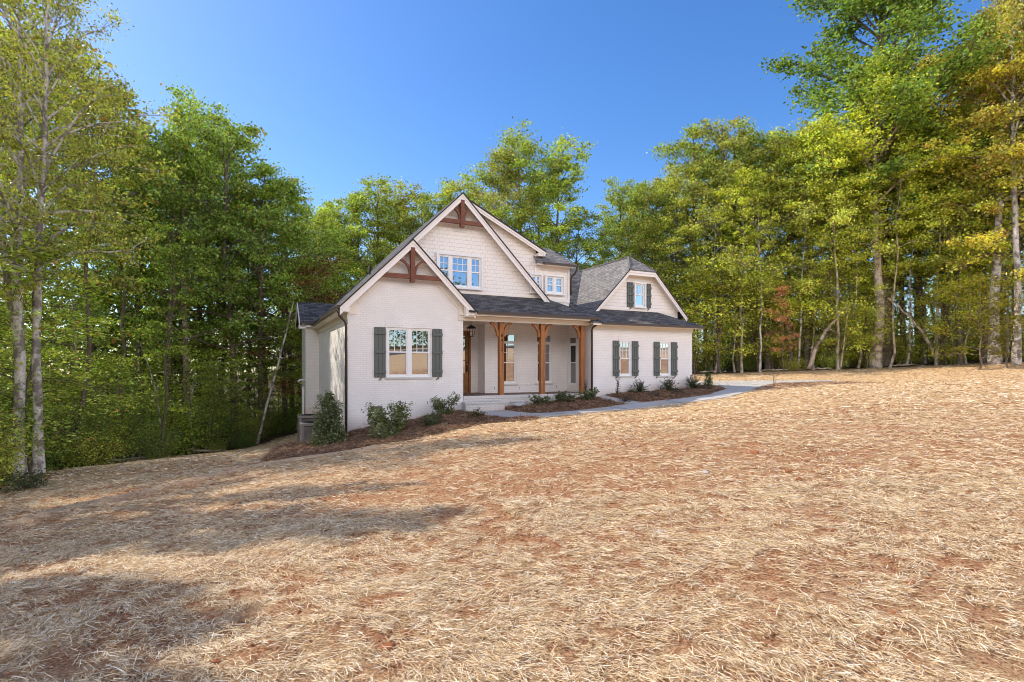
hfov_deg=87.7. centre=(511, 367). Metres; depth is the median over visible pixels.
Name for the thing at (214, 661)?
clay clods
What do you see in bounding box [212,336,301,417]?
tree
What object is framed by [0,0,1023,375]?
sky
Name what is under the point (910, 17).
tree
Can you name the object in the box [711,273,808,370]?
tree
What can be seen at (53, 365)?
tree
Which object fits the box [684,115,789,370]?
tree
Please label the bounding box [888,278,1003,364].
tree
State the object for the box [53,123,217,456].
tree
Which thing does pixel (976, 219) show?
tree
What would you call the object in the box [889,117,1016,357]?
tree
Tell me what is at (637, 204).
tree
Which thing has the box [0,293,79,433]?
tree
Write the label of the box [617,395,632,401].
shrub
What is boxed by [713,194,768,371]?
tree
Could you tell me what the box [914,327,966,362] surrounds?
bush
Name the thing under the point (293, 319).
tree
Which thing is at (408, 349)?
window
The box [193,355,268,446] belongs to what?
tree
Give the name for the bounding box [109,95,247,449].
tree
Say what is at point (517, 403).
vent well
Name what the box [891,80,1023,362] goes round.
tree
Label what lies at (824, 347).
tree
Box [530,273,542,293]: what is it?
window
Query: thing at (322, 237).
tree
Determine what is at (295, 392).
tree
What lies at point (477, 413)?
shrub
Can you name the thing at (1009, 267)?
tree
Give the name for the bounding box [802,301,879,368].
tree
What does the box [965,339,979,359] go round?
bush
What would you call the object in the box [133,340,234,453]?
tree
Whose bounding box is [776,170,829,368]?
tree
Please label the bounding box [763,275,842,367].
tree
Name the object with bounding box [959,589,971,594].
rock
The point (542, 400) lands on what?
shrub
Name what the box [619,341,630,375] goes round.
window
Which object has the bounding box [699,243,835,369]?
tree
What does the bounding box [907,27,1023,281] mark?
tree
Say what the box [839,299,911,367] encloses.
tree
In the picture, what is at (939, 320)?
tree
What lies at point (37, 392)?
tree
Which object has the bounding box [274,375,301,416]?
tree
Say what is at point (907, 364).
fallen branch
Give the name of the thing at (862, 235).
tree
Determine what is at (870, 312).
tree
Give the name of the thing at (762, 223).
tree
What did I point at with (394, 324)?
house
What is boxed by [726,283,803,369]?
tree
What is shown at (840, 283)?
tree
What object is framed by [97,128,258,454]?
tree
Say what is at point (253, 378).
tree
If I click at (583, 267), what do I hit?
tree
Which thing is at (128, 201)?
tree
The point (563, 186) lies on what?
tree
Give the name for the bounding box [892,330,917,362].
bush
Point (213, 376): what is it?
tree
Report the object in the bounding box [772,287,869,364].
tree
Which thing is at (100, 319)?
tree
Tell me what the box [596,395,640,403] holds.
path
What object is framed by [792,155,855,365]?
tree
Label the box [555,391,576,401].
shrub
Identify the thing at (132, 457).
fallen branch
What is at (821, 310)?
tree
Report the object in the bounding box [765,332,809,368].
bush
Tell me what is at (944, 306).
tree
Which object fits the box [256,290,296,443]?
leaning sapling
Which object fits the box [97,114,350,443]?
tree
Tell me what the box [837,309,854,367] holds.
leaning sapling
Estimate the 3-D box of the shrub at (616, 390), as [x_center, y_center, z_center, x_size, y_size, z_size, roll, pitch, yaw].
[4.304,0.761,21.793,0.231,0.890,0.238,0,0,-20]
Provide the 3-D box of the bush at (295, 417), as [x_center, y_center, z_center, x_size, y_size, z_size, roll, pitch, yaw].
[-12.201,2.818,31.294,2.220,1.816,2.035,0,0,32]
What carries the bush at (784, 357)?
on the ground
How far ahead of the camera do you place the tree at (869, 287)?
36.63 m
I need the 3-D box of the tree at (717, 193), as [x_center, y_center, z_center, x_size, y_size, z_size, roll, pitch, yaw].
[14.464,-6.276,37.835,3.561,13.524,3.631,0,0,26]
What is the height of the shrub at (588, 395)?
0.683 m
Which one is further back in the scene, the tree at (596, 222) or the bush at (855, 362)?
the tree at (596, 222)
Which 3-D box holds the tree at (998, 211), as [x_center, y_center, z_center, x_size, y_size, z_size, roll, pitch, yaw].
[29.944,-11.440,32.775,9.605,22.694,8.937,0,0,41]
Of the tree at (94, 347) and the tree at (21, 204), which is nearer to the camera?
the tree at (21, 204)
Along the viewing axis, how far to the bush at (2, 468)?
12.45 m
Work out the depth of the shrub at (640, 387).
22.36 m
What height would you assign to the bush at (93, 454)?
1.784 m
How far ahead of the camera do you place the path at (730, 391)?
19.64 m
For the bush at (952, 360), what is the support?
on the ground
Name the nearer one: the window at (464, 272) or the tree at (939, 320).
the window at (464, 272)
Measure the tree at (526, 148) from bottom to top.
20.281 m
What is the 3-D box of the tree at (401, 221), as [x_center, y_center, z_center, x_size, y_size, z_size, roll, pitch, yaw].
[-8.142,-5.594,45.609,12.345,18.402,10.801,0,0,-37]
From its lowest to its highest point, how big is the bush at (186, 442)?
3.284 m
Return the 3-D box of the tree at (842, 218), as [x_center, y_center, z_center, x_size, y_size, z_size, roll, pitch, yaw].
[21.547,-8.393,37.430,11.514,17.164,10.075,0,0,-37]
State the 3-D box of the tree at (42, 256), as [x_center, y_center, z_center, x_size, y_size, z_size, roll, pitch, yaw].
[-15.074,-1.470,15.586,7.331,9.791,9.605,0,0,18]
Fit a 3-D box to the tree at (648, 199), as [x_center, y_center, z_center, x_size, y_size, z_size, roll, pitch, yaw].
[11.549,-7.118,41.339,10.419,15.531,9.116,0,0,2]
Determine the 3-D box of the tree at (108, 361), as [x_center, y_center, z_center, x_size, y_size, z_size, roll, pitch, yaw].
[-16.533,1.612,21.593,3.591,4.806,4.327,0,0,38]
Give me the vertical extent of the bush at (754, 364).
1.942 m
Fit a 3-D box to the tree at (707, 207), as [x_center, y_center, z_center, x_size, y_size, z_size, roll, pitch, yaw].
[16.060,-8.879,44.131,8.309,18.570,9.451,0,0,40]
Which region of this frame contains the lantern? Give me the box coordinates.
[467,325,475,336]
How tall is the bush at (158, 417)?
3.609 m
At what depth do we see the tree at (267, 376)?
37.95 m
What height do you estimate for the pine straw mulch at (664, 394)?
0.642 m
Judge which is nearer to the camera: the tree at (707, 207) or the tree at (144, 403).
the tree at (144, 403)
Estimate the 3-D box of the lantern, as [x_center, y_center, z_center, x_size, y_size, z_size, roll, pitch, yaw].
[-1.616,-1.522,21.047,0.320,0.586,0.320,0,0,-26]
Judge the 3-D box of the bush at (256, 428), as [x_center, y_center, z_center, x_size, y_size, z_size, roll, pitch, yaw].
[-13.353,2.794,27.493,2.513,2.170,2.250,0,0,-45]
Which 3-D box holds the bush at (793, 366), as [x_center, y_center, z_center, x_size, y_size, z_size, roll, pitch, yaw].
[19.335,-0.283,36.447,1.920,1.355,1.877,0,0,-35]
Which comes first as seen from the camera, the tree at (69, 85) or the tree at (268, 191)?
the tree at (69, 85)
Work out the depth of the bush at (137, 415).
22.50 m
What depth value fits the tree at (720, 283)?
37.82 m
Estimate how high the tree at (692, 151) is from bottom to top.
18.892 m
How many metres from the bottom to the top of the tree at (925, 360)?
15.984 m
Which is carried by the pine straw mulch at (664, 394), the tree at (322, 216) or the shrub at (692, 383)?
the shrub at (692, 383)
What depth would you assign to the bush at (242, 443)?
25.47 m
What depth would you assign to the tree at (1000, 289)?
35.12 m
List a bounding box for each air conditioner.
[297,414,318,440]
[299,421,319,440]
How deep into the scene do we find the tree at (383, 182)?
41.65 m
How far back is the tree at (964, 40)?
35.00 m
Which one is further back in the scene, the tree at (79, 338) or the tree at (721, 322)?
the tree at (721, 322)
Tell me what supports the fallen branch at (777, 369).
on the ground
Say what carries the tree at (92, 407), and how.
on the ground
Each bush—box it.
[0,366,77,478]
[0,404,58,490]
[0,418,43,481]
[0,453,18,488]
[4,431,75,471]
[26,394,118,470]
[45,422,137,468]
[55,400,139,467]
[86,391,170,462]
[126,422,182,459]
[127,391,197,451]
[132,389,241,455]
[187,405,243,448]
[192,386,253,446]
[203,440,228,452]
[225,428,262,448]
[232,405,281,440]
[265,405,290,434]
[269,403,300,434]
[285,406,301,430]
[692,337,729,370]
[692,341,701,368]
[737,351,762,369]
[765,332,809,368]
[770,341,802,366]
[779,355,807,370]
[809,337,835,367]
[813,350,852,369]
[843,345,869,366]
[890,329,930,364]
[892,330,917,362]
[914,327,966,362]
[938,353,967,363]
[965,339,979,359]
[1001,331,1023,359]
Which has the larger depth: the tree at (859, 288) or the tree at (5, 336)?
the tree at (859, 288)
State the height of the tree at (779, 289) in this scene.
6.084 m
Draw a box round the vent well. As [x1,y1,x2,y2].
[509,401,527,405]
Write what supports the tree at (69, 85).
on the ground
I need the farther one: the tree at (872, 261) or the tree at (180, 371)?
the tree at (872, 261)
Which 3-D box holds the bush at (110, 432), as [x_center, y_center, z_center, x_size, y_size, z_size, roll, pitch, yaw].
[-16.825,2.586,21.261,3.275,2.922,3.572,0,0,-22]
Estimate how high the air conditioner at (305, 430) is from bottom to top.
0.896 m
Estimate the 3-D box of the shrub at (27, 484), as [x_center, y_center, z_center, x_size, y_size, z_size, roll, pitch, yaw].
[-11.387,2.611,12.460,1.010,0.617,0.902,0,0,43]
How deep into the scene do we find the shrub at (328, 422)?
16.43 m
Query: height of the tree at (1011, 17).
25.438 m
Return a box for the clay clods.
[0,399,1022,681]
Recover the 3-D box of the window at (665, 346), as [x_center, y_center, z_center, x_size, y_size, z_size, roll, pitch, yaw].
[6.773,-0.395,23.721,0.620,1.490,0.080,0,0,-26]
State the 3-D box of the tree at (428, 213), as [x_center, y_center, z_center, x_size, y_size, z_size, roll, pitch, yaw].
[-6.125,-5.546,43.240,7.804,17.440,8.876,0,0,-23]
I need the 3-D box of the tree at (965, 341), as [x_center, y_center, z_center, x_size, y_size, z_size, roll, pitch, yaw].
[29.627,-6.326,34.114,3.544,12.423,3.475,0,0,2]
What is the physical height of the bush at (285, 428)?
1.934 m
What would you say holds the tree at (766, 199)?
on the ground
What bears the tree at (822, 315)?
on the ground
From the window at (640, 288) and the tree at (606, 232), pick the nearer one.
the window at (640, 288)
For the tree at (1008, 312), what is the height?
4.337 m
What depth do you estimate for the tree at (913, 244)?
36.17 m
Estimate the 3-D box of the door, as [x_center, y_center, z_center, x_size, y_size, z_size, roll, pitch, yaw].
[-2.209,-0.227,22.325,0.840,2.475,0.142,0,0,-26]
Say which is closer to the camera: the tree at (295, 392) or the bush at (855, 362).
the tree at (295, 392)
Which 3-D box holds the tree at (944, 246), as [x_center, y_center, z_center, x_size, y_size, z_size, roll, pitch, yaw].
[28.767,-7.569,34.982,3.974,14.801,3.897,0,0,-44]
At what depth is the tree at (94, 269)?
29.62 m
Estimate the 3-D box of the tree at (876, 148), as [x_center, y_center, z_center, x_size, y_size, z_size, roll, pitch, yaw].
[24.513,-10.424,35.306,11.168,21.109,10.391,0,0,-25]
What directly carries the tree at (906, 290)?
on the ground
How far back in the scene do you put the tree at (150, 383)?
25.02 m
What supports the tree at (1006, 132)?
on the ground
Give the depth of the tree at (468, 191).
44.65 m
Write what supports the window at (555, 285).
in the house
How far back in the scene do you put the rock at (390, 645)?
3.08 m
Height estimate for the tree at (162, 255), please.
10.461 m
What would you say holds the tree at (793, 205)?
on the ground
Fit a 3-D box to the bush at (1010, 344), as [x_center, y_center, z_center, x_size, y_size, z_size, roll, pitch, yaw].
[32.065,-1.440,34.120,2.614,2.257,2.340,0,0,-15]
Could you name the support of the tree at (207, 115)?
on the ground
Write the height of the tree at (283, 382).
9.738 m
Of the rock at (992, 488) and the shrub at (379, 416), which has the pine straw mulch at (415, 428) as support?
the shrub at (379, 416)
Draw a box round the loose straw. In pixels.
[0,362,1023,681]
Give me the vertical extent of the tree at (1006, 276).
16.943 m
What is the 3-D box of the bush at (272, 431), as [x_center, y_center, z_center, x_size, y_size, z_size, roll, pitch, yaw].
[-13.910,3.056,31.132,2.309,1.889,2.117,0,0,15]
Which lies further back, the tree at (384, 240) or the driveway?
the tree at (384, 240)
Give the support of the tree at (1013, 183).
on the ground
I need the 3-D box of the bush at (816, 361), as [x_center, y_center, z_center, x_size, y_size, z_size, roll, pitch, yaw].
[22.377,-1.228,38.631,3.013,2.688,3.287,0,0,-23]
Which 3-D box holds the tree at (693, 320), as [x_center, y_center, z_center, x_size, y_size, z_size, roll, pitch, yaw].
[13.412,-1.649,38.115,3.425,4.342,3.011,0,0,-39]
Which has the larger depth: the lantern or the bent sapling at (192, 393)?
the bent sapling at (192, 393)
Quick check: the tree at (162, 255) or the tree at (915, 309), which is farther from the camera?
the tree at (915, 309)
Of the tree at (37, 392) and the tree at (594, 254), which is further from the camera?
the tree at (594, 254)
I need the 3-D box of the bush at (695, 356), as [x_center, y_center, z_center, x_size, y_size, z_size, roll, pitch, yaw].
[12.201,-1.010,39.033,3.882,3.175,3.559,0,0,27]
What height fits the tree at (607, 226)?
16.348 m
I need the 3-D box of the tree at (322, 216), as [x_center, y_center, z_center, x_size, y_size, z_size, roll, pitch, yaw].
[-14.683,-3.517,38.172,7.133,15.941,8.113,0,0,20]
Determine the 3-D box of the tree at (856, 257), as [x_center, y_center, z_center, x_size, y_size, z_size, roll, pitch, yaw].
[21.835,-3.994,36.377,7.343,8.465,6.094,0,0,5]
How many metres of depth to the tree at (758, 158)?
44.79 m
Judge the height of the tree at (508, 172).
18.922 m
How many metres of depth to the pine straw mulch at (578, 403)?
19.56 m
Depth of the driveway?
29.59 m
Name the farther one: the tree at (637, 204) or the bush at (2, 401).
the tree at (637, 204)
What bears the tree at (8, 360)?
on the ground
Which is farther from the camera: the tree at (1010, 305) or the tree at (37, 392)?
the tree at (1010, 305)
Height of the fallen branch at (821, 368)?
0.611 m
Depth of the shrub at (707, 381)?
24.50 m
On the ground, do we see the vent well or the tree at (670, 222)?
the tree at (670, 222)
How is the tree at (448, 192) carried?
on the ground
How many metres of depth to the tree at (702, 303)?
39.63 m
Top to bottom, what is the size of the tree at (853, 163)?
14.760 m
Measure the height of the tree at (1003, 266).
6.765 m
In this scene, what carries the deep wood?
on the ground
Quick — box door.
[463,333,467,391]
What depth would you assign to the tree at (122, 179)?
24.78 m
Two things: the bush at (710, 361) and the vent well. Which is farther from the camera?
the bush at (710, 361)
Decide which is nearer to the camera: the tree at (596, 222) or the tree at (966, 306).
the tree at (966, 306)
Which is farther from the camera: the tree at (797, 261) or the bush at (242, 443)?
the tree at (797, 261)
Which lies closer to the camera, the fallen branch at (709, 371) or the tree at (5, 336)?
the tree at (5, 336)
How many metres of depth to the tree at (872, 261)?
45.05 m
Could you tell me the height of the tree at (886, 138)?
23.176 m
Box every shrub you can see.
[1,465,50,491]
[306,390,348,447]
[361,400,412,432]
[367,418,398,438]
[420,411,442,425]
[429,392,460,415]
[463,407,486,417]
[528,393,552,404]
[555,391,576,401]
[578,387,599,399]
[615,376,620,393]
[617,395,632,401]
[627,379,649,392]
[659,377,682,390]
[685,375,703,389]
[703,367,713,385]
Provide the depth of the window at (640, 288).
24.33 m
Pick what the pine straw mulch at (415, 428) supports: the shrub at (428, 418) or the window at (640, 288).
the shrub at (428, 418)
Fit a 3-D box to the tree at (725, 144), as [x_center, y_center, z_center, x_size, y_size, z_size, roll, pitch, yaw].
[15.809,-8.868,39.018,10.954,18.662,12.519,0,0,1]
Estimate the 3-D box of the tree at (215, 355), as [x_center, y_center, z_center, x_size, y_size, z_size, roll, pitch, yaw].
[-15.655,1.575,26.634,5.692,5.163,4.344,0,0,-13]
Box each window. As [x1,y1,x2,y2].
[387,327,429,376]
[437,251,483,289]
[504,334,515,383]
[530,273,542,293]
[537,335,550,382]
[545,274,564,295]
[569,337,575,384]
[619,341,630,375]
[634,282,646,307]
[660,342,669,375]
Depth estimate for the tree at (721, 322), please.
36.64 m
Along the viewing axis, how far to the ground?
4.77 m
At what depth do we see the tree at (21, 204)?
15.07 m
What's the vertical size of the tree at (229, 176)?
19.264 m
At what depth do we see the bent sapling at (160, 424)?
23.62 m
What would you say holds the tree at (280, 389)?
on the ground
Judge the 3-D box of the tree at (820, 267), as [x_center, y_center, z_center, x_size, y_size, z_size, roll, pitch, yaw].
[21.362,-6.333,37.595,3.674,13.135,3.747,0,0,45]
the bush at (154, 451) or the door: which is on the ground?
the bush at (154, 451)
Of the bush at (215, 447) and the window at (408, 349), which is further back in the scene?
the bush at (215, 447)
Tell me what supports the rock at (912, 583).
on the ground
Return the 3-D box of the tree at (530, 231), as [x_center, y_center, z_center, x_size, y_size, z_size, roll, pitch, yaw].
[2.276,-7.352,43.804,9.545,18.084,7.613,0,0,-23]
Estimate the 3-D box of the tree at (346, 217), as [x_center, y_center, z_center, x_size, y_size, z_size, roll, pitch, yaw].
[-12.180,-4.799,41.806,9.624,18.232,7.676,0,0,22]
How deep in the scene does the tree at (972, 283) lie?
42.87 m
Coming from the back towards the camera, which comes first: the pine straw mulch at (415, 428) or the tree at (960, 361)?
the tree at (960, 361)
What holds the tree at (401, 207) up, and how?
on the ground
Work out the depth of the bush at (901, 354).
36.85 m
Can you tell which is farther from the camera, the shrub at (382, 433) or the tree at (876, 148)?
the tree at (876, 148)
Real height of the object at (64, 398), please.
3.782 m
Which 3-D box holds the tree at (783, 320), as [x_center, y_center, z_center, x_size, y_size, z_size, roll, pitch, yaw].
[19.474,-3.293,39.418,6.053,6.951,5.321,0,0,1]
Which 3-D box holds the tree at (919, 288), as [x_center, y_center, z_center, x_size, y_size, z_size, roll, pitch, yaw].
[27.728,-9.293,37.153,10.721,18.264,12.253,0,0,13]
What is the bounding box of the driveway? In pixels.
[696,380,836,387]
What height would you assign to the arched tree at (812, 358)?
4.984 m
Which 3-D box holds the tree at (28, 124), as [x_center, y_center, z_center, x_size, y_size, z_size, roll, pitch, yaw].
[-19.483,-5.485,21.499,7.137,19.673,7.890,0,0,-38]
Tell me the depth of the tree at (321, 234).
49.47 m
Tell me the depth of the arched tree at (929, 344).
34.73 m
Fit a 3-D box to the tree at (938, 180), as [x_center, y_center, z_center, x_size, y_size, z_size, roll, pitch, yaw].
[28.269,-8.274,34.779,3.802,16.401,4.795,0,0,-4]
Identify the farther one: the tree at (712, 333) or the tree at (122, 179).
the tree at (712, 333)
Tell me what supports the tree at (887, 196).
on the ground
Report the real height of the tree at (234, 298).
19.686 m
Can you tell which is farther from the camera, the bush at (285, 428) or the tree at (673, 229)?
the tree at (673, 229)
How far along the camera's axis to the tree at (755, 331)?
41.85 m
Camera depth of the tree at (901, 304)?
37.78 m
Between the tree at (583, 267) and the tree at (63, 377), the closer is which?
the tree at (63, 377)
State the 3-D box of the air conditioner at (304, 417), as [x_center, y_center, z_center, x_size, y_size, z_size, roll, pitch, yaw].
[-8.208,2.442,21.547,0.844,1.156,0.844,0,0,-26]
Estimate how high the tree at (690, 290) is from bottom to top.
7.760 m
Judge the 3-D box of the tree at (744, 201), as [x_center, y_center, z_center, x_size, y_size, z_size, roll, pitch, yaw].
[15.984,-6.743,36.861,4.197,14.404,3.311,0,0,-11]
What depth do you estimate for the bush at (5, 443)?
12.55 m
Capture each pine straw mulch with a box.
[261,409,541,461]
[505,397,624,412]
[605,385,724,401]
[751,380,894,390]
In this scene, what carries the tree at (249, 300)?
on the ground
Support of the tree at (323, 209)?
on the ground
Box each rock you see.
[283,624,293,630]
[378,642,395,650]
[903,579,915,585]
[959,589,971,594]
[987,487,999,491]
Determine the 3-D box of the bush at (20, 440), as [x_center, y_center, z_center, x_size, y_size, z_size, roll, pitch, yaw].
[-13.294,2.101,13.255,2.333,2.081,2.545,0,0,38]
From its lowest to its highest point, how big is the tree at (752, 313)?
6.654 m
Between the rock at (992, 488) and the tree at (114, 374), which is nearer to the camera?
the rock at (992, 488)
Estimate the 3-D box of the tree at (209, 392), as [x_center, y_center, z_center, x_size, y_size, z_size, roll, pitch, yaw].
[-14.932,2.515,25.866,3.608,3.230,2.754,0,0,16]
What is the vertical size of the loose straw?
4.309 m
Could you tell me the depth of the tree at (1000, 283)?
30.33 m
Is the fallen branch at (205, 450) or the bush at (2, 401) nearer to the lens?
the bush at (2, 401)
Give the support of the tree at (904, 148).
on the ground
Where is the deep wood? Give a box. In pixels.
[0,238,1023,475]
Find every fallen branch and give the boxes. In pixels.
[109,445,155,461]
[189,443,236,453]
[698,371,726,372]
[762,366,805,370]
[812,364,835,369]
[893,359,924,365]
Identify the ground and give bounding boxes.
[0,359,1023,681]
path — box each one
[477,385,763,417]
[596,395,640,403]
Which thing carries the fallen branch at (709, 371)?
on the ground
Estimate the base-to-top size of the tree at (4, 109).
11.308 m
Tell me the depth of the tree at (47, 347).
29.81 m
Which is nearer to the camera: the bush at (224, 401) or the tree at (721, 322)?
the bush at (224, 401)
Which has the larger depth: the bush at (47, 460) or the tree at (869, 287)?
the tree at (869, 287)
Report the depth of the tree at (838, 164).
35.48 m
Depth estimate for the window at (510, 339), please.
22.59 m
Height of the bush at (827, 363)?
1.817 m
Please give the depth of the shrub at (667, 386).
23.09 m
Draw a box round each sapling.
[140,342,168,428]
[190,369,201,451]
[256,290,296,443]
[768,359,780,385]
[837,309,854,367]
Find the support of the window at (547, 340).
in the house
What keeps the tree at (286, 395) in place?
on the ground
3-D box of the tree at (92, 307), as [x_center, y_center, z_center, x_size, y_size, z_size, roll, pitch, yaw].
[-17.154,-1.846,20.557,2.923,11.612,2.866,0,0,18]
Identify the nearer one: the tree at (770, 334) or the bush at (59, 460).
the bush at (59, 460)
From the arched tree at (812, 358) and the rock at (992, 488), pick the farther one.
the arched tree at (812, 358)
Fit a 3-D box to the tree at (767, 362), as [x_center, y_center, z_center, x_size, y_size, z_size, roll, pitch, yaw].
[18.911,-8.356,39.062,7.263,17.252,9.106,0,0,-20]
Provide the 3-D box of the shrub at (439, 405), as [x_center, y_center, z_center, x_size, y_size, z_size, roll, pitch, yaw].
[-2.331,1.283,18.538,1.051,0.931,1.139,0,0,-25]
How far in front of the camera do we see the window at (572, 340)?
23.44 m
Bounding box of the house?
[295,192,704,432]
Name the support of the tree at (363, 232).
on the ground
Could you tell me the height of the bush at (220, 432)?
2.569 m
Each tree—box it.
[0,0,136,299]
[0,0,155,476]
[0,0,190,473]
[0,16,130,333]
[0,25,151,410]
[0,72,231,406]
[0,100,13,127]
[0,149,119,411]
[0,221,183,473]
[0,268,49,412]
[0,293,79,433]
[0,307,52,451]
[0,329,135,446]
[2,37,181,466]
[2,326,146,467]
[3,348,138,443]
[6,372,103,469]
[27,135,188,418]
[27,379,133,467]
[28,167,113,467]
[46,355,136,453]
[49,349,167,463]
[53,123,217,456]
[54,72,169,458]
[57,381,117,445]
[90,75,294,442]
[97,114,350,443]
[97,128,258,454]
[99,137,256,414]
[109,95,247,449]
[109,382,174,455]
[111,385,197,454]
[114,365,188,453]
[128,221,218,457]
[130,348,254,441]
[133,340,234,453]
[143,114,267,417]
[167,387,236,449]
[175,361,248,444]
[176,205,348,432]
[178,170,264,397]
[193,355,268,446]
[195,192,291,437]
[206,195,357,429]
[209,255,352,397]
[210,160,326,436]
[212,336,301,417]
[214,162,351,432]
[236,370,278,438]
[252,375,300,422]
[255,214,330,413]
[256,358,299,432]
[257,208,344,379]
[272,197,375,346]
[274,205,359,343]
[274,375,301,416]
[287,367,301,412]
[291,190,400,300]
[291,208,363,318]
[313,173,409,284]
[344,172,425,285]
[352,206,420,266]
[359,192,442,271]
[390,190,454,240]
[427,178,484,209]
[435,167,489,206]
[447,144,546,231]
[465,116,583,250]
[506,127,611,259]
[507,168,579,263]
[540,216,611,269]
[572,176,674,275]
[578,197,678,297]
[578,234,613,266]
[585,190,657,263]
[603,181,686,283]
[607,176,709,316]
[620,162,722,321]
[631,122,768,372]
[631,180,725,313]
[658,145,741,352]
[659,111,823,370]
[660,265,734,373]
[663,258,731,370]
[667,247,795,372]
[672,251,751,370]
[682,287,744,370]
[683,314,716,373]
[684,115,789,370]
[691,182,738,372]
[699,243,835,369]
[705,134,843,369]
[706,125,813,369]
[708,151,812,339]
[710,166,779,372]
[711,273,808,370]
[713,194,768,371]
[722,291,781,359]
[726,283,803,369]
[727,304,786,350]
[731,126,863,369]
[732,168,781,371]
[742,125,895,368]
[747,277,822,364]
[749,0,1023,365]
[757,285,803,373]
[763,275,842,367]
[770,154,863,339]
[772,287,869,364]
[773,248,897,368]
[774,262,907,345]
[775,268,874,366]
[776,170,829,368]
[778,256,876,352]
[779,39,987,367]
[782,105,893,367]
[784,109,885,369]
[786,185,842,367]
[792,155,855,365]
[792,293,861,360]
[794,116,933,365]
[802,271,920,366]
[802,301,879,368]
[804,290,860,346]
[806,293,849,368]
[820,149,896,367]
[821,159,937,331]
[822,95,1021,363]
[824,159,894,366]
[836,305,899,356]
[837,128,977,363]
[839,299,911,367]
[844,50,975,253]
[847,285,916,344]
[857,131,941,367]
[857,273,931,360]
[864,263,979,349]
[884,139,940,363]
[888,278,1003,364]
[888,298,934,358]
[889,108,961,357]
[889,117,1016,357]
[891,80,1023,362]
[892,2,1023,360]
[892,133,939,363]
[897,94,1021,364]
[898,117,979,364]
[900,104,1020,364]
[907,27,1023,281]
[910,0,1023,364]
[911,217,1023,360]
[911,270,1023,369]
[914,278,1000,355]
[916,164,973,358]
[918,22,1023,361]
[925,91,1023,354]
[941,181,1011,363]
[943,0,1023,364]
[948,226,1023,347]
[952,295,1023,367]
[962,164,994,330]
[962,265,1023,337]
[967,9,1023,202]
[981,99,1023,361]
[987,263,1023,335]
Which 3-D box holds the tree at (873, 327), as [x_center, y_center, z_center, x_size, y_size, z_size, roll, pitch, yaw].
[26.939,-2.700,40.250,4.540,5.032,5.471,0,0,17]
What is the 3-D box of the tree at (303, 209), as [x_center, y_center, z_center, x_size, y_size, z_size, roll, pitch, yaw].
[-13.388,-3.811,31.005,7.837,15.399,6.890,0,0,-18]
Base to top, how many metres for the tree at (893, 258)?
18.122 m

